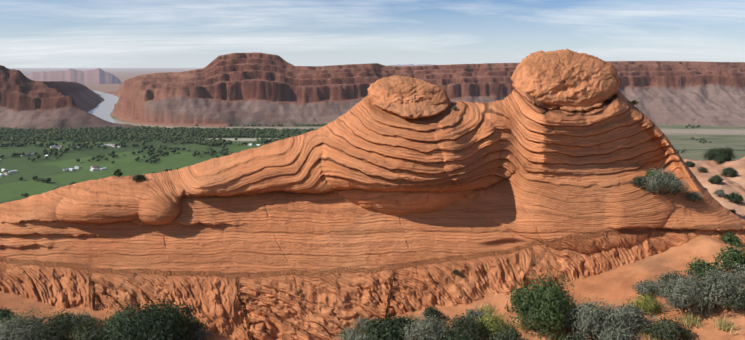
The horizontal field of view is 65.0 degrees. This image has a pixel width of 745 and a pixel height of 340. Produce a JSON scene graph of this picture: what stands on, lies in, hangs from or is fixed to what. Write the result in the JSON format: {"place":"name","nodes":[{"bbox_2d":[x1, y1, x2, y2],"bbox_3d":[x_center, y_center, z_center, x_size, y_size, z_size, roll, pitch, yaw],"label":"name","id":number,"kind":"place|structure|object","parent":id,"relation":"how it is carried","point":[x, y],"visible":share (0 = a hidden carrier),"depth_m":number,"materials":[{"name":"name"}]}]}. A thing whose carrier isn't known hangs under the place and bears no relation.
{"place":"outdoors","nodes":[
{"label":"outdoors","id":0,"kind":"place"},
{"bbox_2d":[0,157,744,339],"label":"plateau ground","id":1,"kind":"structure","parent":0,"point":[616,284],"depth_m":23.19,"materials":[{"name":"orange sand"}]},
{"bbox_2d":[0,100,744,339],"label":"desert shrubs","id":2,"kind":"object","parent":1,"relation":"on","point":[167,322],"depth_m":20.58,"materials":[{"name":"green plant"}]},
{"bbox_2d":[0,49,744,339],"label":"rock formation","id":3,"kind":"object","parent":1,"relation":"on","point":[395,194],"visible":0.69,"depth_m":24.82,"materials":[{"name":"orange stone"}]},
{"bbox_2d":[0,68,744,203],"bbox_3d":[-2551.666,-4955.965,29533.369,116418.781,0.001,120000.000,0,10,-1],"label":"valley ground","id":4,"kind":"structure","parent":0,"point":[13,187],"depth_m":2032.78,"materials":[{"name":"green plant"}]},
{"bbox_2d":[0,143,260,176],"bbox_3d":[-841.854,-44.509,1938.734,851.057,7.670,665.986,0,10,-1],"label":"buildings","id":5,"kind":"structure","parent":4,"relation":"on","point":[94,167],"depth_m":1733.69,"materials":[{"name":"paint"}]},
{"bbox_2d":[22,64,430,83],"bbox_3d":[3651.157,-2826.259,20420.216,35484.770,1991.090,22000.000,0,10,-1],"label":"distant mesas","id":6,"kind":"structure","parent":4,"relation":"on","point":[98,76],"depth_m":9995.98,"materials":[{"name":"stone"}]},
{"bbox_2d":[0,123,710,197],"bbox_3d":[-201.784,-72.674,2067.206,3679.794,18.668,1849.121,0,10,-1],"label":"valley trees","id":7,"kind":"object","parent":4,"relation":"on","point":[137,133],"visible":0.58,"depth_m":2441.46,"materials":[{"name":"green plant"}]},
{"bbox_2d":[0,52,744,130],"bbox_3d":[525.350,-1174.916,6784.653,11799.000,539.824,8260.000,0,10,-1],"label":"canyon cliffs","id":8,"kind":"structure","parent":4,"relation":"on","point":[246,89],"depth_m":3187.94,"materials":[{"name":"stone"}]},
{"bbox_2d":[0,0,744,67],"label":"sky","id":9,"kind":"structure","parent":0,"point":[33,33],"materials":[{"name":"blue"}]},
{"bbox_2d":[88,90,744,133],"bbox_3d":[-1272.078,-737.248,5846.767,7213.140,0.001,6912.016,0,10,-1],"label":"river","id":10,"kind":"structure","parent":0,"point":[104,109],"depth_m":2981.97,"materials":[{"name":"liquid"}]}
]}

